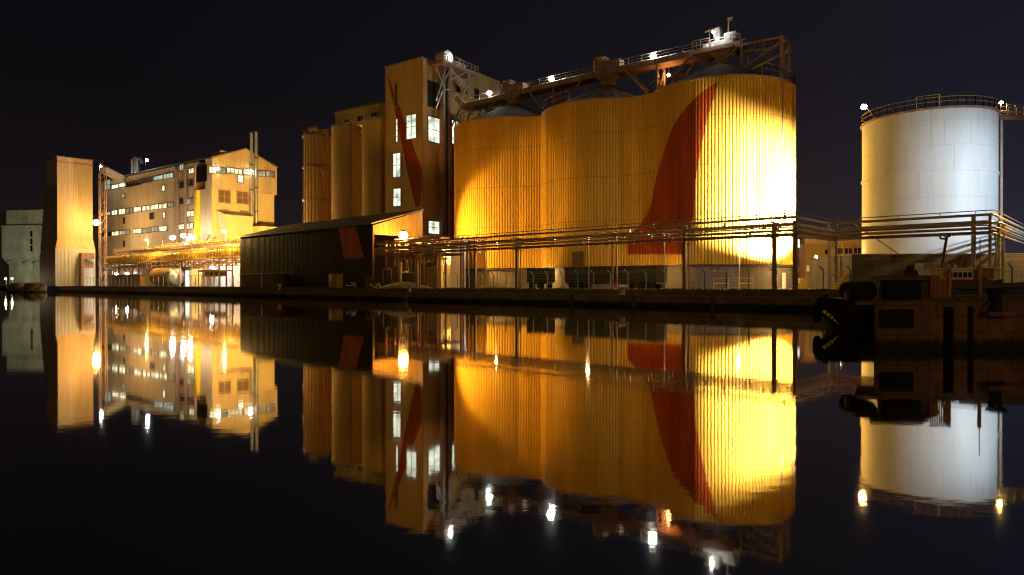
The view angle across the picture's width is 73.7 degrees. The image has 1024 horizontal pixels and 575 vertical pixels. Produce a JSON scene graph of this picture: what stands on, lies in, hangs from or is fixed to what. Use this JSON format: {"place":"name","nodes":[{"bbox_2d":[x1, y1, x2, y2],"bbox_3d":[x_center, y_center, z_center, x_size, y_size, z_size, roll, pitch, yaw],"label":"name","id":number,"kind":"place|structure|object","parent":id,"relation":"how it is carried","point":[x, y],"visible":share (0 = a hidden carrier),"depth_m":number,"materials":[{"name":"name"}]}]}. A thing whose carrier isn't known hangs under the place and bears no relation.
{"place":"outdoors","nodes":[
{"label":"outdoors","id":0,"kind":"place"},
{"bbox_2d":[237,209,423,287],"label":"waterside shed","id":1,"kind":"structure","parent":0,"point":[314,254],"depth_m":137.31,"materials":[{"name":"grey metal"}]},
{"bbox_2d":[384,56,499,285],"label":"grain tower","id":2,"kind":"structure","parent":0,"point":[411,142],"depth_m":151.05,"materials":[{"name":"beige concrete"}]},
{"bbox_2d":[394,83,397,107],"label":"window","id":3,"kind":"structure","parent":2,"relation":"in","point":[395,84],"depth_m":152.39,"materials":[{"name":"black glass"}]},
{"bbox_2d":[395,118,397,142],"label":"window","id":4,"kind":"structure","parent":2,"relation":"in","point":[396,120],"depth_m":152.41,"materials":[{"name":"white glass"}]},
{"bbox_2d":[392,152,400,177],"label":"window","id":5,"kind":"structure","parent":2,"relation":"in","point":[396,157],"depth_m":152.37,"materials":[{"name":"white glass"}]},
{"bbox_2d":[393,187,400,206],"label":"window","id":6,"kind":"structure","parent":2,"relation":"in","point":[396,191],"depth_m":152.34,"materials":[{"name":"white glass"}]},
{"bbox_2d":[406,113,416,139],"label":"window","id":7,"kind":"structure","parent":2,"relation":"in","point":[411,119],"depth_m":149.64,"materials":[{"name":"white glass"}]},
{"bbox_2d":[427,115,438,143],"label":"window","id":8,"kind":"structure","parent":2,"relation":"in","point":[432,122],"depth_m":150.41,"materials":[{"name":"glass"}]},
{"bbox_2d":[427,79,438,108],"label":"window","id":9,"kind":"structure","parent":2,"relation":"in","point":[432,87],"depth_m":150.38,"materials":[{"name":"glass"}]},
{"bbox_2d":[428,220,438,234],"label":"window","id":10,"kind":"structure","parent":2,"relation":"in","point":[433,226],"depth_m":150.74,"materials":[{"name":"glass"}]},
{"bbox_2d":[451,119,458,144],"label":"window","id":11,"kind":"structure","parent":2,"relation":"in","point":[452,130],"depth_m":155.76,"materials":[{"name":"glass"}]},
{"bbox_2d":[474,88,478,99],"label":"window","id":12,"kind":"structure","parent":2,"relation":"in","point":[476,91],"depth_m":163.15,"materials":[{"name":"glass"}]},
{"bbox_2d":[97,284,809,289],"bbox_3d":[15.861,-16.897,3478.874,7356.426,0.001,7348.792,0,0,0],"label":"ground","id":13,"kind":"structure","parent":0,"point":[585,288],"depth_m":108.80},
{"bbox_2d":[0,210,98,285],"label":"grain store","id":14,"kind":"structure","parent":13,"relation":"on","point":[20,238],"depth_m":267.69,"materials":[{"name":"concrete"}]},
{"bbox_2d":[40,156,94,285],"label":"elevator tower","id":15,"kind":"structure","parent":13,"relation":"on","point":[67,252],"depth_m":228.13,"materials":[{"name":"brown metal"}]},
{"bbox_2d":[84,268,92,285],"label":"door","id":16,"kind":"structure","parent":15,"relation":"in","point":[87,271],"depth_m":229.97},
{"bbox_2d":[98,167,126,284],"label":"conveyor trestle","id":17,"kind":"object","parent":13,"relation":"on","point":[108,172],"visible":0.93,"depth_m":232.99,"materials":[{"name":"brown metal"}]},
{"bbox_2d":[108,274,154,285],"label":"yard shed","id":18,"kind":"structure","parent":13,"relation":"on","point":[139,279],"depth_m":208.20,"materials":[{"name":"brown metal"}]},
{"bbox_2d":[81,274,233,286],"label":"security fence","id":19,"kind":"object","parent":13,"relation":"on","point":[153,283],"visible":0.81,"depth_m":181.02,"materials":[{"name":"metal"}]},
{"bbox_2d":[149,267,184,286],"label":"horizontal tank","id":20,"kind":"object","parent":13,"relation":"on","point":[161,273],"visible":0.86,"depth_m":186.65,"materials":[{"name":"metal"}]},
{"bbox_2d":[133,261,204,285],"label":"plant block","id":21,"kind":"structure","parent":13,"relation":"on","point":[149,270],"depth_m":202.45,"materials":[{"name":"metal"}]},
{"bbox_2d":[104,237,239,286],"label":"pipe bridge","id":22,"kind":"structure","parent":13,"relation":"on","point":[212,252],"depth_m":187.42,"materials":[{"name":"brown metal"}]},
{"bbox_2d":[155,234,216,285],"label":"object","id":23,"kind":"structure","parent":13,"relation":"on","point":[187,240],"depth_m":203.64,"materials":[{"name":"metal"}]},
{"bbox_2d":[97,148,277,285],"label":"malt house","id":24,"kind":"structure","parent":13,"relation":"on","point":[202,198],"depth_m":222.94,"materials":[{"name":"beige concrete"}]},
{"bbox_2d":[105,179,110,189],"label":"window","id":25,"kind":"structure","parent":24,"relation":"in","point":[108,181],"depth_m":254.18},
{"bbox_2d":[111,209,117,215],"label":"window","id":26,"kind":"structure","parent":24,"relation":"in","point":[113,212],"depth_m":250.97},
{"bbox_2d":[111,231,118,235],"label":"window","id":27,"kind":"structure","parent":24,"relation":"in","point":[113,233],"depth_m":250.82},
{"bbox_2d":[111,183,125,189],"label":"window","id":28,"kind":"structure","parent":24,"relation":"in","point":[119,185],"depth_m":248.90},
{"bbox_2d":[118,208,124,214],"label":"window","id":29,"kind":"structure","parent":24,"relation":"in","point":[121,211],"depth_m":247.63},
{"bbox_2d":[119,229,129,234],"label":"window","id":30,"kind":"structure","parent":24,"relation":"in","point":[121,232],"depth_m":246.09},
{"bbox_2d":[126,207,132,213],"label":"window","id":31,"kind":"structure","parent":24,"relation":"in","point":[128,210],"depth_m":243.67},
{"bbox_2d":[126,179,141,187],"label":"window","id":32,"kind":"structure","parent":24,"relation":"in","point":[137,182],"depth_m":241.27,"materials":[{"name":"black glass"}]},
{"bbox_2d":[133,206,141,212],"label":"window","id":33,"kind":"structure","parent":24,"relation":"in","point":[139,208],"depth_m":239.69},
{"bbox_2d":[133,228,141,233],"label":"window","id":34,"kind":"structure","parent":24,"relation":"in","point":[139,230],"depth_m":239.86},
{"bbox_2d":[142,227,150,233],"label":"window","id":35,"kind":"structure","parent":24,"relation":"in","point":[144,230],"depth_m":235.77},
{"bbox_2d":[142,176,152,183],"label":"window","id":36,"kind":"structure","parent":24,"relation":"in","point":[149,179],"depth_m":235.31,"materials":[{"name":"black glass"}]},
{"bbox_2d":[149,212,153,219],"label":"window","id":37,"kind":"structure","parent":24,"relation":"in","point":[151,215],"depth_m":233.59,"materials":[{"name":"black glass"}]},
{"bbox_2d":[150,204,158,209],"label":"window","id":38,"kind":"structure","parent":24,"relation":"in","point":[154,206],"depth_m":232.23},
{"bbox_2d":[151,226,157,231],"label":"window","id":39,"kind":"structure","parent":24,"relation":"in","point":[153,229],"depth_m":232.11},
{"bbox_2d":[153,174,162,180],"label":"window","id":40,"kind":"structure","parent":24,"relation":"in","point":[159,177],"depth_m":230.53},
{"bbox_2d":[159,203,166,208],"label":"window","id":41,"kind":"structure","parent":24,"relation":"in","point":[163,205],"depth_m":228.40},
{"bbox_2d":[158,225,167,231],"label":"window","id":42,"kind":"structure","parent":24,"relation":"in","point":[160,228],"depth_m":228.63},
{"bbox_2d":[163,172,172,179],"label":"window","id":43,"kind":"structure","parent":24,"relation":"in","point":[168,175],"depth_m":226.32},
{"bbox_2d":[167,202,173,207],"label":"window","id":44,"kind":"structure","parent":24,"relation":"in","point":[170,204],"depth_m":225.30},
{"bbox_2d":[187,179,193,186],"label":"window","id":45,"kind":"structure","parent":24,"relation":"in","point":[189,182],"depth_m":218.48,"materials":[{"name":"black glass"}]},
{"bbox_2d":[187,198,193,204],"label":"window","id":46,"kind":"structure","parent":24,"relation":"in","point":[190,201],"depth_m":218.53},
{"bbox_2d":[187,210,193,216],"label":"window","id":47,"kind":"structure","parent":24,"relation":"in","point":[189,213],"depth_m":218.48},
{"bbox_2d":[187,222,193,229],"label":"window","id":48,"kind":"structure","parent":24,"relation":"in","point":[189,225],"depth_m":218.58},
{"bbox_2d":[209,166,216,173],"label":"window","id":49,"kind":"structure","parent":24,"relation":"in","point":[212,169],"depth_m":208.83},
{"bbox_2d":[216,166,225,173],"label":"window","id":50,"kind":"structure","parent":24,"relation":"in","point":[222,170],"depth_m":211.29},
{"bbox_2d":[218,189,230,203],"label":"window","id":51,"kind":"structure","parent":24,"relation":"in","point":[224,196],"depth_m":212.90,"materials":[{"name":"orange glass"}]},
{"bbox_2d":[226,167,242,175],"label":"window","id":52,"kind":"structure","parent":24,"relation":"in","point":[229,170],"depth_m":214.56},
{"bbox_2d":[237,174,243,182],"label":"window","id":53,"kind":"structure","parent":24,"relation":"in","point":[240,179],"depth_m":216.30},
{"bbox_2d":[236,191,248,204],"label":"window","id":54,"kind":"structure","parent":24,"relation":"in","point":[242,197],"depth_m":217.73,"materials":[{"name":"orange glass"}]},
{"bbox_2d":[243,168,254,175],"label":"window","id":55,"kind":"structure","parent":24,"relation":"in","point":[245,170],"depth_m":218.05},
{"bbox_2d":[249,132,253,217],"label":"flue pipe","id":56,"kind":"object","parent":24,"relation":"attached to","point":[251,164],"visible":0.78,"depth_m":218.31,"materials":[{"name":"metal"}]},
{"bbox_2d":[254,131,257,223],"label":"flue pipe","id":57,"kind":"object","parent":24,"relation":"attached to","point":[256,170],"visible":1,"depth_m":219.63,"materials":[{"name":"metal"}]},
{"bbox_2d":[258,170,265,176],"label":"window","id":58,"kind":"structure","parent":24,"relation":"in","point":[261,173],"depth_m":222.13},
{"bbox_2d":[266,170,274,177],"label":"window","id":59,"kind":"structure","parent":24,"relation":"in","point":[268,173],"depth_m":224.75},
{"bbox_2d":[183,266,203,286],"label":"gatehouse","id":60,"kind":"object","parent":13,"relation":"on","point":[192,270],"visible":0.74,"depth_m":176.18,"materials":[{"name":"paint"}]},
{"bbox_2d":[185,270,188,286],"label":"door","id":61,"kind":"structure","parent":60,"relation":"in","point":[186,272],"depth_m":176.58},
{"bbox_2d":[198,270,231,286],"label":"loading canopy","id":62,"kind":"object","parent":13,"relation":"on","point":[209,273],"visible":0.81,"depth_m":167.55,"materials":[{"name":"brown metal"}]},
{"bbox_2d":[202,258,239,286],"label":"yard building","id":63,"kind":"structure","parent":13,"relation":"on","point":[236,271],"depth_m":184.80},
{"bbox_2d":[239,273,294,286],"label":"lean to","id":64,"kind":"object","parent":13,"relation":"on","point":[261,279],"visible":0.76,"depth_m":146.00,"materials":[{"name":"concrete"}]},
{"bbox_2d":[302,125,330,222],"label":"steel silo","id":65,"kind":"object","parent":13,"relation":"on","point":[316,199],"visible":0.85,"depth_m":172.82,"materials":[{"name":"brown metal"}]},
{"bbox_2d":[328,274,342,287],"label":"storage box","id":66,"kind":"object","parent":13,"relation":"on","point":[336,280],"visible":0.93,"depth_m":129.73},
{"bbox_2d":[331,122,361,219],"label":"concrete silo","id":67,"kind":"object","parent":13,"relation":"on","point":[346,170],"visible":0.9,"depth_m":162.68,"materials":[{"name":"brown concrete"}]},
{"bbox_2d":[333,100,384,126],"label":"silo gallery","id":68,"kind":"object","parent":67,"relation":"on","point":[356,115],"visible":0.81,"depth_m":172.34,"materials":[{"name":"beige concrete"}]},
{"bbox_2d":[357,115,363,122],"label":"window","id":69,"kind":"structure","parent":68,"relation":"in","point":[359,117],"depth_m":172.16,"materials":[{"name":"black glass"}]},
{"bbox_2d":[346,276,381,287],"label":"scrap pile","id":70,"kind":"object","parent":13,"relation":"on","point":[368,284],"visible":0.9,"depth_m":114.19,"materials":[{"name":"brown metal"}]},
{"bbox_2d":[361,115,385,215],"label":"concrete silo","id":71,"kind":"object","parent":13,"relation":"on","point":[373,167],"visible":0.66,"depth_m":156.50,"materials":[{"name":"brown concrete"}]},
{"bbox_2d":[375,281,431,288],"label":"sand heap","id":72,"kind":"object","parent":13,"relation":"on","point":[402,284],"visible":0.88,"depth_m":107.56,"materials":[{"name":"sand"}]},
{"bbox_2d":[399,230,407,269],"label":"yard lamp","id":73,"kind":"object","parent":13,"relation":"on","point":[403,234],"visible":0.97,"depth_m":121.54,"materials":[{"name":"glass"}]},
{"bbox_2d":[383,234,464,287],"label":"process pipework","id":74,"kind":"object","parent":13,"relation":"on","point":[407,275],"visible":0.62,"depth_m":119.09,"materials":[{"name":"brown metal"}]},
{"bbox_2d":[427,266,435,286],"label":"louvre screen","id":75,"kind":"object","parent":13,"relation":"on","point":[431,276],"visible":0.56,"depth_m":111.53,"materials":[{"name":"brown metal"}]},
{"bbox_2d":[429,50,478,241],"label":"bucket elevator","id":76,"kind":"object","parent":13,"relation":"on","point":[448,72],"visible":0.97,"depth_m":150.14,"materials":[{"name":"grey metal"}]},
{"bbox_2d":[47,286,877,310],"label":"quay wall","id":77,"kind":"structure","parent":13,"relation":"on","point":[774,300],"depth_m":85.36,"materials":[{"name":"concrete"}]},
{"bbox_2d":[619,286,625,294],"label":"bollard","id":78,"kind":"object","parent":77,"relation":"on","point":[622,288],"visible":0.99,"depth_m":77.03,"materials":[{"name":"brown metal"}]},
{"bbox_2d":[497,244,497,287],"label":"yard lamp","id":79,"kind":"object","parent":13,"relation":"on","point":[497,267],"visible":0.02,"depth_m":96.14,"materials":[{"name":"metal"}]},
{"bbox_2d":[454,103,541,287],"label":"grain silo","id":80,"kind":"object","parent":13,"relation":"on","point":[497,169],"visible":0.78,"depth_m":131.32,"materials":[{"name":"metal"}]},
{"bbox_2d":[449,17,793,146],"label":"silo conveyor","id":81,"kind":"object","parent":80,"relation":"on","point":[727,48],"visible":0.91,"depth_m":123.53,"materials":[{"name":"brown metal"}]},
{"bbox_2d":[526,268,554,288],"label":"parked trailer","id":82,"kind":"object","parent":13,"relation":"on","point":[540,277],"visible":0.85,"depth_m":97.97,"materials":[{"name":"metal"}]},
{"bbox_2d":[588,239,588,287],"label":"yard lamp","id":83,"kind":"object","parent":13,"relation":"on","point":[588,265],"visible":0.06,"depth_m":85.37,"materials":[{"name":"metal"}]},
{"bbox_2d":[541,85,655,287],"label":"grain silo","id":84,"kind":"object","parent":13,"relation":"on","point":[598,155],"visible":0.77,"depth_m":118.25,"materials":[{"name":"metal"}]},
{"bbox_2d":[564,265,666,288],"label":"parked trailer","id":85,"kind":"object","parent":13,"relation":"on","point":[654,273],"visible":0.79,"depth_m":89.39,"materials":[{"name":"metal"}]},
{"bbox_2d":[374,210,1023,290],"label":"pipe rack","id":86,"kind":"object","parent":13,"relation":"on","point":[775,227],"visible":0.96,"depth_m":72.38,"materials":[{"name":"brown metal"}]},
{"bbox_2d":[648,62,795,288],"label":"grain silo","id":87,"kind":"object","parent":13,"relation":"on","point":[721,150],"visible":0.91,"depth_m":106.17,"materials":[{"name":"metal"}]},
{"bbox_2d":[782,273,785,288],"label":"door","id":88,"kind":"structure","parent":87,"relation":"in","point":[783,274],"depth_m":108.33,"materials":[{"name":"white paint"}]},
{"bbox_2d":[737,246,739,288],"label":"yard lamp","id":89,"kind":"object","parent":13,"relation":"on","point":[738,247],"visible":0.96,"depth_m":78.25,"materials":[{"name":"metal"}]},
{"bbox_2d":[798,279,806,289],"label":"grit bin","id":90,"kind":"object","parent":13,"relation":"on","point":[802,287],"visible":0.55,"depth_m":83.50,"materials":[{"name":"yellow paint"}]},
{"bbox_2d":[831,272,849,289],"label":"steel steps","id":91,"kind":"structure","parent":13,"relation":"on","point":[842,281],"depth_m":70.43,"materials":[{"name":"yellow paint"}]},
{"bbox_2d":[810,253,1023,289],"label":"bund wall","id":92,"kind":"structure","parent":13,"relation":"on","point":[885,263],"depth_m":69.85,"materials":[{"name":"concrete"}]},
{"bbox_2d":[860,94,1002,253],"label":"storage tank","id":93,"kind":"object","parent":13,"relation":"on","point":[938,159],"visible":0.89,"depth_m":80.93,"materials":[{"name":"metal"}]},
{"bbox_2d":[861,103,874,117],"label":"yard lamp","id":94,"kind":"object","parent":93,"relation":"attached to","point":[863,105],"visible":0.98,"depth_m":89.57,"materials":[{"name":"metal"}]},
{"bbox_2d":[999,104,1023,120],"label":"tank catwalk","id":95,"kind":"object","parent":93,"relation":"attached to","point":[1006,116],"visible":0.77,"depth_m":84.26,"materials":[{"name":"brown metal"}]},
{"bbox_2d":[440,240,467,287],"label":"white brick building","id":96,"kind":"structure","parent":0,"point":[453,266],"depth_m":130.91,"materials":[{"name":"grey brick"}]},
{"bbox_2d":[0,286,1023,574],"bbox_3d":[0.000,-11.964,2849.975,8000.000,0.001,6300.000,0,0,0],"label":"water","id":97,"kind":"structure","parent":0,"point":[158,434],"depth_m":10.60,"materials":[{"name":"liquid"}]},
{"bbox_2d":[6,282,26,291],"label":"mooring dolphin","id":98,"kind":"object","parent":97,"relation":"in","point":[15,287],"visible":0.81,"depth_m":210.99,"materials":[{"name":"wood"}]},
{"bbox_2d":[24,282,46,291],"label":"mooring dolphin","id":99,"kind":"object","parent":97,"relation":"in","point":[35,287],"visible":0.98,"depth_m":205.81,"materials":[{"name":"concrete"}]},
{"bbox_2d":[839,275,938,349],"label":"jetty head block","id":100,"kind":"structure","parent":97,"relation":"in","point":[903,316],"depth_m":25.39,"materials":[{"name":"stone"}]},
{"bbox_2d":[812,233,1004,330],"bbox_3d":[21.204,-0.053,37.465,9.815,5.846,4.870,0,0,0],"label":"workboat","id":101,"kind":"object","parent":97,"relation":"on","point":[839,313],"visible":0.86,"depth_m":36.20,"materials":[{"name":"metal"}]},
{"bbox_2d":[951,272,971,276],"bbox_3d":[23.622,-0.669,36.175,1.479,0.278,0.035,0,0,0],"label":"window","id":102,"kind":"structure","parent":101,"relation":"in","point":[953,274],"depth_m":36.16,"materials":[{"name":"black glass"}]},
{"bbox_2d":[874,301,1023,349],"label":"jetty","id":103,"kind":"object","parent":97,"relation":"in","point":[960,325],"visible":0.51,"depth_m":25.51,"materials":[{"name":"wood"}]},
{"bbox_2d":[903,266,917,274],"bbox_3d":[17.226,-0.208,29.515,1.356,1.457,1.274,0,0,-29],"label":"tarpaulin heap","id":104,"kind":"object","parent":103,"relation":"on","point":[909,270],"visible":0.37,"depth_m":29.40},
{"bbox_2d":[929,268,950,297],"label":"jetty gate","id":105,"kind":"structure","parent":103,"relation":"on","point":[946,282],"depth_m":26.38,"materials":[{"name":"wood"}]},
{"bbox_2d":[921,297,1023,300],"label":"grass fringe","id":106,"kind":"object","parent":103,"relation":"on","point":[969,299],"depth_m":25.51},
{"bbox_2d":[978,238,981,297],"bbox_3d":[18.089,-0.689,26.397,0.090,2.410,0.100,0,0,0],"label":"timber post","id":107,"kind":"object","parent":103,"relation":"on","point":[979,282],"visible":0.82,"depth_m":26.35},
{"bbox_2d":[951,279,1023,297],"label":"pipe stack","id":108,"kind":"object","parent":103,"relation":"on","point":[1016,289],"visible":0.63,"depth_m":27.99,"materials":[{"name":"metal"}]},
{"bbox_2d":[980,288,1015,315],"bbox_3d":[17.968,0.536,25.371,0.960,1.032,0.736,0,0,0],"label":"jetty bollard","id":109,"kind":"object","parent":103,"relation":"on","point":[994,306],"visible":1,"depth_m":25.20,"materials":[{"name":"metal"}]},
{"bbox_2d":[0,0,1023,283],"label":"sky","id":110,"kind":"structure","parent":0,"point":[107,83],"materials":[{"name":"black"}]},
{"bbox_2d":[792,232,861,287],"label":"office building","id":111,"kind":"structure","parent":0,"point":[809,249],"depth_m":121.41,"materials":[{"name":"beige concrete"}]},
{"bbox_2d":[838,247,843,254],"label":"window","id":112,"kind":"structure","parent":111,"relation":"in","point":[839,248],"depth_m":121.39,"materials":[{"name":"black glass"}]},
{"bbox_2d":[844,247,852,254],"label":"window","id":113,"kind":"structure","parent":111,"relation":"in","point":[847,250],"depth_m":121.27,"materials":[{"name":"black glass"}]},
{"bbox_2d":[853,247,861,253],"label":"window","id":114,"kind":"structure","parent":111,"relation":"in","point":[856,250],"depth_m":121.19,"materials":[{"name":"black glass"}]},
{"label":"grass verge","id":115,"kind":"structure","parent":0,"visible":0},
{"bbox_2d":[95,285,878,290],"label":"grass","id":116,"kind":"structure","parent":115,"relation":"on","point":[763,289],"depth_m":77.73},
{"bbox_2d":[444,263,1012,288],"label":"security fence","id":117,"kind":"object","parent":115,"relation":"on","point":[664,275],"visible":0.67,"depth_m":72.64,"materials":[{"name":"metal"}]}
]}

